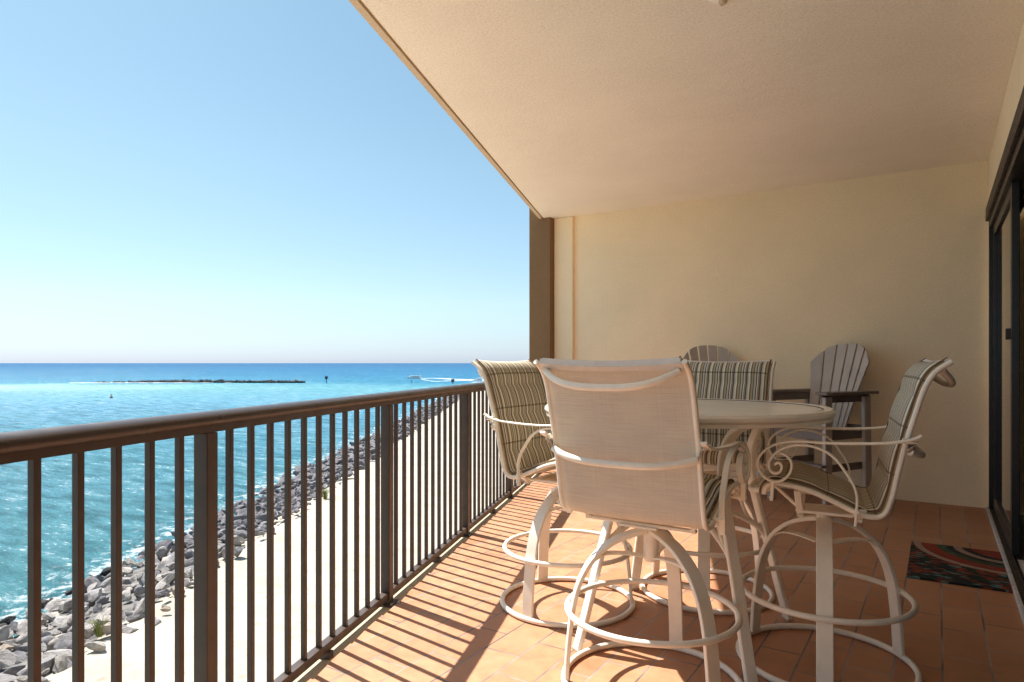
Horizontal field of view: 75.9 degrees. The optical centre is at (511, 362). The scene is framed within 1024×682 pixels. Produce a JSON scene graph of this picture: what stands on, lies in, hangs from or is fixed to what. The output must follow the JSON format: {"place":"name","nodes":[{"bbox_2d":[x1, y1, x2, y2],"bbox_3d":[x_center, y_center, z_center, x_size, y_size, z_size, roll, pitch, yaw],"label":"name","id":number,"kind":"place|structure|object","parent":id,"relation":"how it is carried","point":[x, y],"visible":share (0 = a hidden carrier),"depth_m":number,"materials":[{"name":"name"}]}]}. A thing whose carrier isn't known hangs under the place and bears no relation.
{"place":"outdoors","nodes":[
{"label":"outdoors","id":0,"kind":"place"},
{"bbox_2d":[0,363,483,637],"bbox_3d":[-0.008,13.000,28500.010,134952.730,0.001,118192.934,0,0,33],"label":"sea","id":1,"kind":"structure","parent":0,"point":[39,395],"depth_m":130.20,"materials":[{"name":"liquid"}]},
{"bbox_2d":[0,616,15,623],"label":"boulder","id":2,"kind":"object","parent":1,"relation":"on","point":[7,619],"visible":0.82,"depth_m":32.62,"materials":[{"name":"grey stone"}]},
{"bbox_2d":[41,599,48,607],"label":"boulder","id":3,"kind":"object","parent":1,"relation":"in","point":[44,602],"visible":0.3,"depth_m":34.83,"materials":[{"name":"grey stone"}]},
{"bbox_2d":[44,599,62,612],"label":"boulder","id":4,"kind":"object","parent":1,"relation":"on","point":[51,605],"visible":0.66,"depth_m":34.25,"materials":[{"name":"stone"}]},
{"bbox_2d":[94,379,304,382],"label":"breakwater","id":5,"kind":"object","parent":1,"relation":"in","point":[216,381],"visible":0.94,"depth_m":431.59,"materials":[{"name":"grey stone"}]},
{"bbox_2d":[407,376,421,378],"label":"motor boat","id":6,"kind":"object","parent":1,"relation":"on","point":[415,377],"visible":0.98,"depth_m":545.32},
{"bbox_2d":[420,378,471,380],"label":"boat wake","id":7,"kind":"object","parent":1,"relation":"on","point":[456,380],"visible":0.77,"depth_m":512.09,"materials":[{"name":"white liquid"}]},
{"bbox_2d":[0,391,516,681],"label":"beach","id":8,"kind":"structure","parent":0,"point":[97,666],"depth_m":33.74,"materials":[{"name":"white sand"}]},
{"bbox_2d":[0,625,9,644],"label":"boulder","id":9,"kind":"object","parent":8,"relation":"on","point":[4,632],"visible":0.91,"depth_m":29.83,"materials":[{"name":"stone"}]},
{"bbox_2d":[0,644,13,650],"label":"boulder","id":10,"kind":"object","parent":8,"relation":"on","point":[7,646],"visible":0.66,"depth_m":27.67,"materials":[{"name":"stone"}]},
{"bbox_2d":[0,673,16,681],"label":"boulder","id":11,"kind":"object","parent":8,"relation":"on","point":[5,677],"visible":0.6,"depth_m":24.62,"materials":[{"name":"stone"}]},
{"bbox_2d":[0,649,21,668],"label":"boulder","id":12,"kind":"object","parent":8,"relation":"on","point":[8,658],"visible":0.95,"depth_m":25.75,"materials":[{"name":"stone"}]},
{"bbox_2d":[1,639,22,649],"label":"boulder","id":13,"kind":"object","parent":8,"relation":"on","point":[12,643],"visible":0.49,"depth_m":28.77,"materials":[{"name":"stone"}]},
{"bbox_2d":[2,664,25,675],"bbox_3d":[-19.131,12.053,25.572,0.334,0.637,1.279,6,-9,39],"label":"boulder","id":14,"kind":"object","parent":8,"relation":"on","point":[13,669],"visible":0.27,"depth_m":25.30,"materials":[{"name":"stone"}]},
{"bbox_2d":[9,621,19,635],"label":"boulder","id":15,"kind":"object","parent":8,"relation":"on","point":[13,626],"visible":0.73,"depth_m":31.05,"materials":[{"name":"stone"}]},
{"bbox_2d":[14,634,26,643],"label":"boulder","id":16,"kind":"object","parent":8,"relation":"on","point":[21,638],"visible":0.83,"depth_m":28.31,"materials":[{"name":"stone"}]},
{"bbox_2d":[14,651,26,660],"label":"boulder","id":17,"kind":"object","parent":8,"relation":"on","point":[22,655],"visible":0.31,"depth_m":27.44,"materials":[{"name":"stone"}]},
{"bbox_2d":[15,643,26,651],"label":"boulder","id":18,"kind":"object","parent":8,"relation":"on","point":[23,647],"visible":0.39,"depth_m":27.80,"materials":[{"name":"stone"}]},
{"bbox_2d":[16,619,26,634],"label":"boulder","id":19,"kind":"object","parent":8,"relation":"on","point":[22,626],"visible":0.28,"depth_m":31.13,"materials":[{"name":"stone"}]},
{"bbox_2d":[16,675,26,681],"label":"boulder","id":20,"kind":"object","parent":8,"relation":"on","point":[22,678],"visible":0.9,"depth_m":23.34,"materials":[{"name":"stone"}]},
{"bbox_2d":[16,655,57,675],"bbox_3d":[-17.827,11.527,24.664,0.693,0.684,1.717,0,0,4],"label":"boulder","id":21,"kind":"object","parent":8,"relation":"on","point":[47,662],"visible":0.37,"depth_m":24.71,"materials":[{"name":"stone"}]},
{"bbox_2d":[41,643,46,651],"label":"boulder","id":22,"kind":"object","parent":8,"relation":"on","point":[43,647],"visible":0.72,"depth_m":26.34,"materials":[{"name":"stone"}]},
{"bbox_2d":[41,618,47,625],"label":"boulder","id":23,"kind":"object","parent":8,"relation":"on","point":[43,621],"visible":0.4,"depth_m":31.00,"materials":[{"name":"stone"}]},
{"bbox_2d":[41,668,49,674],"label":"boulder","id":24,"kind":"object","parent":8,"relation":"on","point":[47,670],"visible":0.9,"depth_m":23.85,"materials":[{"name":"stone"}]},
{"bbox_2d":[41,631,52,637],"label":"boulder","id":25,"kind":"object","parent":8,"relation":"on","point":[46,633],"visible":0.3,"depth_m":29.05,"materials":[{"name":"stone"}]},
{"bbox_2d":[41,635,55,644],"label":"boulder","id":26,"kind":"object","parent":8,"relation":"on","point":[46,640],"visible":0.43,"depth_m":27.55,"materials":[{"name":"stone"}]},
{"bbox_2d":[42,612,55,621],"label":"boulder","id":27,"kind":"object","parent":8,"relation":"on","point":[49,616],"visible":0.8,"depth_m":31.51,"materials":[{"name":"stone"}]},
{"bbox_2d":[45,624,53,630],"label":"boulder","id":28,"kind":"object","parent":8,"relation":"on","point":[50,627],"visible":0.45,"depth_m":31.18,"materials":[{"name":"stone"}]},
{"bbox_2d":[47,638,58,649],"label":"boulder","id":29,"kind":"object","parent":8,"relation":"on","point":[51,644],"visible":0.42,"depth_m":27.00,"materials":[{"name":"stone"}]},
{"bbox_2d":[46,611,59,622],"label":"boulder","id":30,"kind":"object","parent":8,"relation":"on","point":[56,614],"visible":0.22,"depth_m":32.95,"materials":[{"name":"stone"}]},
{"bbox_2d":[52,629,61,635],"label":"boulder","id":31,"kind":"object","parent":8,"relation":"on","point":[56,632],"visible":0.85,"depth_m":28.44,"materials":[{"name":"stone"}]},
{"bbox_2d":[43,649,71,660],"bbox_3d":[-17.538,11.320,25.402,1.092,0.443,0.704,30,-4,-23],"label":"boulder","id":32,"kind":"object","parent":8,"relation":"on","point":[68,652],"visible":0.61,"depth_m":25.39,"materials":[{"name":"stone"}]},
{"bbox_2d":[53,616,65,623],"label":"boulder","id":33,"kind":"object","parent":8,"relation":"on","point":[58,619],"visible":0.5,"depth_m":30.92,"materials":[{"name":"stone"}]},
{"bbox_2d":[55,653,66,672],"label":"boulder","id":34,"kind":"object","parent":8,"relation":"on","point":[61,662],"visible":0.99,"depth_m":24.73,"materials":[{"name":"stone"}]},
{"bbox_2d":[52,632,71,649],"bbox_3d":[-17.978,11.377,26.488,0.965,0.658,1.311,-6,22,-29],"label":"boulder","id":35,"kind":"object","parent":8,"relation":"on","point":[64,641],"visible":0.35,"depth_m":26.30,"materials":[{"name":"stone"}]},
{"bbox_2d":[52,656,71,672],"bbox_3d":[-17.084,11.509,25.086,0.795,0.568,1.253,12,2,-30],"label":"boulder","id":36,"kind":"object","parent":8,"relation":"on","point":[69,665],"visible":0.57,"depth_m":24.84,"materials":[{"name":"stone"}]},
{"bbox_2d":[58,602,71,611],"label":"boulder","id":37,"kind":"object","parent":8,"relation":"on","point":[60,605],"visible":0.54,"depth_m":33.85,"materials":[{"name":"stone"}]},
{"bbox_2d":[60,614,71,632],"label":"boulder","id":38,"kind":"object","parent":8,"relation":"on","point":[65,626],"visible":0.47,"depth_m":30.08,"materials":[{"name":"stone"}]},
{"bbox_2d":[63,598,71,610],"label":"boulder","id":39,"kind":"object","parent":8,"relation":"on","point":[67,605],"visible":0.47,"depth_m":33.17,"materials":[{"name":"stone"}]},
{"bbox_2d":[85,624,94,638],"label":"boulder","id":40,"kind":"object","parent":8,"relation":"on","point":[89,633],"visible":0.68,"depth_m":27.43,"materials":[{"name":"stone"}]},
{"bbox_2d":[87,582,96,592],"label":"boulder","id":41,"kind":"object","parent":8,"relation":"on","point":[93,586],"visible":0.66,"depth_m":35.82,"materials":[{"name":"stone"}]},
{"bbox_2d":[85,575,101,586],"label":"boulder","id":42,"kind":"object","parent":8,"relation":"on","point":[90,580],"visible":0.6,"depth_m":37.26,"materials":[{"name":"stone"}]},
{"bbox_2d":[88,587,101,601],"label":"boulder","id":43,"kind":"object","parent":8,"relation":"on","point":[94,595],"visible":0.88,"depth_m":34.24,"materials":[{"name":"stone"}]},
{"bbox_2d":[85,641,105,651],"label":"boulder","id":44,"kind":"object","parent":8,"relation":"on","point":[98,646],"visible":1,"depth_m":26.02,"materials":[{"name":"stone"}]},
{"bbox_2d":[85,593,108,604],"bbox_3d":[-21.866,12.546,34.752,0.516,0.712,2.178,-19,-29,40],"label":"boulder","id":45,"kind":"object","parent":8,"relation":"on","point":[86,598],"visible":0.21,"depth_m":34.30,"materials":[{"name":"stone"}]},
{"bbox_2d":[93,603,101,613],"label":"boulder","id":46,"kind":"object","parent":8,"relation":"on","point":[97,607],"visible":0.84,"depth_m":32.61,"materials":[{"name":"stone"}]},
{"bbox_2d":[88,616,110,636],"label":"dune grass","id":47,"kind":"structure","parent":8,"relation":"on","point":[98,632],"depth_m":27.52,"materials":[{"name":"green plant"}]},
{"bbox_2d":[90,607,110,623],"bbox_3d":[-18.982,11.858,30.573,0.874,0.611,1.443,-1,20,41],"label":"boulder","id":48,"kind":"object","parent":8,"relation":"on","point":[107,611],"visible":0.21,"depth_m":30.44,"materials":[{"name":"stone"}]},
{"bbox_2d":[95,593,110,604],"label":"boulder","id":49,"kind":"object","parent":8,"relation":"on","point":[105,601],"visible":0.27,"depth_m":33.96,"materials":[{"name":"stone"}]},
{"bbox_2d":[98,577,110,587],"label":"boulder","id":50,"kind":"object","parent":8,"relation":"on","point":[106,583],"visible":0.33,"depth_m":36.77,"materials":[{"name":"stone"}]},
{"bbox_2d":[98,615,110,623],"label":"boulder","id":51,"kind":"object","parent":8,"relation":"on","point":[105,617],"visible":0.41,"depth_m":29.21,"materials":[{"name":"stone"}]},
{"bbox_2d":[99,622,110,633],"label":"boulder","id":52,"kind":"object","parent":8,"relation":"on","point":[106,628],"visible":0.59,"depth_m":27.43,"materials":[{"name":"stone"}]},
{"bbox_2d":[99,567,110,575],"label":"boulder","id":53,"kind":"object","parent":8,"relation":"on","point":[106,571],"visible":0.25,"depth_m":40.11,"materials":[{"name":"grey stone"}]},
{"bbox_2d":[104,584,110,593],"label":"boulder","id":54,"kind":"object","parent":8,"relation":"on","point":[107,589],"visible":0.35,"depth_m":35.89,"materials":[{"name":"stone"}]},
{"bbox_2d":[122,588,131,601],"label":"boulder","id":55,"kind":"object","parent":8,"relation":"on","point":[126,595],"visible":0.94,"depth_m":33.08,"materials":[{"name":"stone"}]},
{"bbox_2d":[122,567,132,574],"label":"boulder","id":56,"kind":"object","parent":8,"relation":"on","point":[127,570],"visible":0.69,"depth_m":39.01,"materials":[{"name":"stone"}]},
{"bbox_2d":[122,577,134,583],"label":"boulder","id":57,"kind":"object","parent":8,"relation":"on","point":[127,580],"visible":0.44,"depth_m":37.75,"materials":[{"name":"stone"}]},
{"bbox_2d":[122,627,138,633],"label":"boulder","id":58,"kind":"object","parent":8,"relation":"on","point":[127,630],"visible":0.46,"depth_m":27.98,"materials":[{"name":"stone"}]},
{"bbox_2d":[125,557,136,566],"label":"boulder","id":59,"kind":"object","parent":8,"relation":"on","point":[130,561],"visible":0.84,"depth_m":41.41,"materials":[{"name":"stone"}]},
{"bbox_2d":[124,611,144,616],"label":"boulder","id":60,"kind":"object","parent":8,"relation":"on","point":[128,613],"visible":0.22,"depth_m":30.24,"materials":[{"name":"stone"}]},
{"bbox_2d":[126,614,144,622],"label":"boulder","id":61,"kind":"object","parent":8,"relation":"on","point":[131,618],"visible":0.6,"depth_m":29.41,"materials":[{"name":"stone"}]},
{"bbox_2d":[132,597,144,614],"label":"boulder","id":62,"kind":"object","parent":8,"relation":"on","point":[140,608],"visible":0.61,"depth_m":29.93,"materials":[{"name":"stone"}]},
{"bbox_2d":[134,586,144,595],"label":"boulder","id":63,"kind":"object","parent":8,"relation":"on","point":[139,590],"visible":1,"depth_m":32.68,"materials":[{"name":"stone"}]},
{"bbox_2d":[135,594,144,598],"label":"boulder","id":64,"kind":"object","parent":8,"relation":"on","point":[141,596],"visible":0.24,"depth_m":33.18,"materials":[{"name":"stone"}]},
{"bbox_2d":[136,560,144,567],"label":"boulder","id":65,"kind":"object","parent":8,"relation":"on","point":[140,564],"visible":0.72,"depth_m":41.73,"materials":[{"name":"stone"}]},
{"bbox_2d":[141,573,144,585],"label":"boulder","id":66,"kind":"object","parent":8,"relation":"on","point":[143,579],"visible":0.24,"depth_m":35.50,"materials":[{"name":"stone"}]},
{"bbox_2d":[144,617,161,625],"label":"boulder","id":67,"kind":"object","parent":8,"relation":"on","point":[158,621],"visible":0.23,"depth_m":29.01,"materials":[{"name":"stone"}]},
{"bbox_2d":[155,574,161,581],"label":"boulder","id":68,"kind":"object","parent":8,"relation":"on","point":[158,577],"visible":0.38,"depth_m":35.30,"materials":[{"name":"stone"}]},
{"bbox_2d":[155,590,161,598],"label":"boulder","id":69,"kind":"object","parent":8,"relation":"on","point":[157,594],"visible":0.27,"depth_m":32.10,"materials":[{"name":"stone"}]},
{"bbox_2d":[155,582,165,590],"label":"boulder","id":70,"kind":"object","parent":8,"relation":"on","point":[159,585],"visible":0.71,"depth_m":33.27,"materials":[{"name":"stone"}]},
{"bbox_2d":[155,562,166,569],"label":"boulder","id":71,"kind":"object","parent":8,"relation":"on","point":[160,566],"visible":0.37,"depth_m":39.81,"materials":[{"name":"stone"}]},
{"bbox_2d":[155,546,169,558],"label":"boulder","id":72,"kind":"object","parent":8,"relation":"on","point":[161,552],"visible":0.91,"depth_m":42.48,"materials":[{"name":"stone"}]},
{"bbox_2d":[159,589,169,596],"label":"boulder","id":73,"kind":"object","parent":8,"relation":"on","point":[165,592],"visible":1,"depth_m":31.55,"materials":[{"name":"stone"}]},
{"bbox_2d":[155,573,174,590],"bbox_3d":[-18.025,11.404,34.123,0.567,0.482,1.447,-25,16,24],"label":"boulder","id":74,"kind":"object","parent":8,"relation":"on","point":[169,578],"visible":0.52,"depth_m":34.09,"materials":[{"name":"stone"}]},
{"bbox_2d":[160,606,170,611],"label":"boulder","id":75,"kind":"object","parent":8,"relation":"on","point":[166,609],"visible":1,"depth_m":29.91,"materials":[{"name":"stone"}]},
{"bbox_2d":[161,584,170,589],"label":"boulder","id":76,"kind":"object","parent":8,"relation":"on","point":[165,586],"visible":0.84,"depth_m":33.07,"materials":[{"name":"stone"}]},
{"bbox_2d":[161,571,172,578],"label":"boulder","id":77,"kind":"object","parent":8,"relation":"on","point":[164,575],"visible":0.44,"depth_m":35.11,"materials":[{"name":"stone"}]},
{"bbox_2d":[166,554,174,566],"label":"boulder","id":78,"kind":"object","parent":8,"relation":"on","point":[170,559],"visible":0.59,"depth_m":38.77,"materials":[{"name":"stone"}]},
{"bbox_2d":[168,562,174,569],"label":"boulder","id":79,"kind":"object","parent":8,"relation":"on","point":[171,566],"visible":0.45,"depth_m":37.76,"materials":[{"name":"stone"}]},
{"bbox_2d":[184,549,192,558],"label":"boulder","id":80,"kind":"object","parent":8,"relation":"on","point":[188,555],"visible":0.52,"depth_m":40.25,"materials":[{"name":"stone"}]},
{"bbox_2d":[184,557,193,567],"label":"boulder","id":81,"kind":"object","parent":8,"relation":"on","point":[188,562],"visible":0.24,"depth_m":37.51,"materials":[{"name":"stone"}]},
{"bbox_2d":[185,568,192,577],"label":"boulder","id":82,"kind":"object","parent":8,"relation":"on","point":[189,571],"visible":0.66,"depth_m":35.81,"materials":[{"name":"stone"}]},
{"bbox_2d":[184,565,193,572],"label":"boulder","id":83,"kind":"object","parent":8,"relation":"on","point":[191,567],"visible":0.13,"depth_m":37.24,"materials":[{"name":"stone"}]},
{"bbox_2d":[234,547,243,556],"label":"boulder","id":84,"kind":"object","parent":8,"relation":"on","point":[237,552],"visible":0.78,"depth_m":38.33,"materials":[{"name":"stone"}]},
{"bbox_2d":[234,536,244,545],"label":"boulder","id":85,"kind":"object","parent":8,"relation":"on","point":[237,539],"visible":0.54,"depth_m":41.47,"materials":[{"name":"stone"}]},
{"bbox_2d":[135,395,458,559],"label":"rock bank","id":86,"kind":"object","parent":8,"relation":"on","point":[240,517],"visible":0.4,"depth_m":60.20,"materials":[{"name":"stone"}]},
{"bbox_2d":[0,0,528,362],"label":"sky","id":87,"kind":"structure","parent":0,"point":[182,181],"materials":[{"name":"blue"}]},
{"bbox_2d":[322,488,328,498],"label":"dune grass","id":88,"kind":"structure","parent":0,"point":[325,493],"depth_m":55.43,"materials":[{"name":"green plant"}]},
{"bbox_2d":[293,474,1023,681],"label":"slab","id":89,"kind":"structure","parent":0,"point":[315,669],"depth_m":3.58,"materials":[{"name":"concrete"}]},
{"bbox_2d":[0,376,542,681],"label":"railing","id":90,"kind":"object","parent":89,"relation":"on","point":[32,447],"visible":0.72,"depth_m":2.29,"materials":[{"name":"brown metal"}]},
{"bbox_2d":[307,469,1023,681],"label":"floor","id":91,"kind":"structure","parent":0,"point":[449,619],"depth_m":3.16,"materials":[{"name":"tile"}]},
{"bbox_2d":[471,359,634,628],"bbox_3d":[0.240,0.599,3.367,0.781,1.242,0.684,0,0,33],"label":"bar stool","id":92,"kind":"object","parent":91,"relation":"on","point":[517,397],"visible":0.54,"depth_m":3.32,"materials":[{"name":"beige fabric"}]},
{"bbox_2d":[533,356,750,681],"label":"bar stool","id":93,"kind":"object","parent":91,"relation":"on","point":[627,445],"visible":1,"depth_m":2.27,"materials":[{"name":"beige fabric"}]},
{"bbox_2d":[545,398,835,681],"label":"bar table","id":94,"kind":"object","parent":91,"relation":"on","point":[736,417],"visible":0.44,"depth_m":2.65,"materials":[{"name":"white metal"}]},
{"bbox_2d":[641,359,775,614],"bbox_3d":[1.060,0.599,3.543,0.684,1.242,0.781,0,0,33],"label":"bar stool","id":95,"kind":"object","parent":91,"relation":"on","point":[746,380],"visible":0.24,"depth_m":3.63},
{"bbox_2d":[683,345,761,497],"bbox_3d":[1.962,0.521,6.252,0.720,1.399,0.764,0,0,2],"label":"deck chair","id":96,"kind":"object","parent":91,"relation":"on","point":[722,353],"visible":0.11,"depth_m":6.57,"materials":[{"name":"grey wood"}]},
{"bbox_2d":[767,343,878,504],"bbox_3d":[2.722,0.521,5.782,0.764,1.399,0.720,0,0,-27],"label":"deck chair","id":97,"kind":"object","parent":91,"relation":"on","point":[839,395],"visible":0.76,"depth_m":5.75,"materials":[{"name":"grey wood"}]},
{"bbox_2d":[736,357,955,681],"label":"bar stool","id":98,"kind":"object","parent":91,"relation":"on","point":[874,499],"visible":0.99,"depth_m":2.50,"materials":[{"name":"beige metal"}]},
{"bbox_2d":[361,0,1023,218],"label":"ceiling","id":99,"kind":"structure","parent":0,"point":[566,108],"depth_m":4.05,"materials":[{"name":"paint"}]},
{"bbox_2d":[349,0,541,218],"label":"ceiling edge","id":100,"kind":"object","parent":99,"relation":"attached to","point":[364,11],"depth_m":4.04,"materials":[{"name":"paint"}]},
{"bbox_2d":[710,0,731,5],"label":"ceiling fixture","id":101,"kind":"object","parent":99,"relation":"attached to","point":[721,2],"visible":1,"depth_m":3.04,"materials":[{"name":"paint"}]},
{"bbox_2d":[529,160,1023,514],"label":"end wall","id":102,"kind":"structure","parent":0,"point":[889,272],"depth_m":6.22,"materials":[{"name":"paint"}]},
{"bbox_2d":[907,541,1012,592],"bbox_3d":[2.681,1.213,3.962,0.482,0.012,0.866,0,0,33],"label":"doormat","id":103,"kind":"object","parent":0,"point":[971,567],"depth_m":3.89,"materials":[{"name":"multicoloured fabric"}]},
{"bbox_2d":[988,20,1023,506],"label":"window wall","id":104,"kind":"structure","parent":0,"point":[1014,88],"depth_m":4.11,"materials":[{"name":"paint"}]},
{"bbox_2d":[985,86,1023,624],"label":"sliding door","id":105,"kind":"structure","parent":104,"relation":"attached to","point":[1002,213],"depth_m":4.39,"materials":[{"name":"black metal"}]},
{"bbox_2d":[993,181,1019,555],"bbox_3d":[3.527,0.033,4.697,0.040,2.303,1.600,0,0,33],"label":"door panel","id":106,"kind":"structure","parent":105,"relation":"in","point":[1006,228],"depth_m":4.46,"materials":[{"name":"black glass"}]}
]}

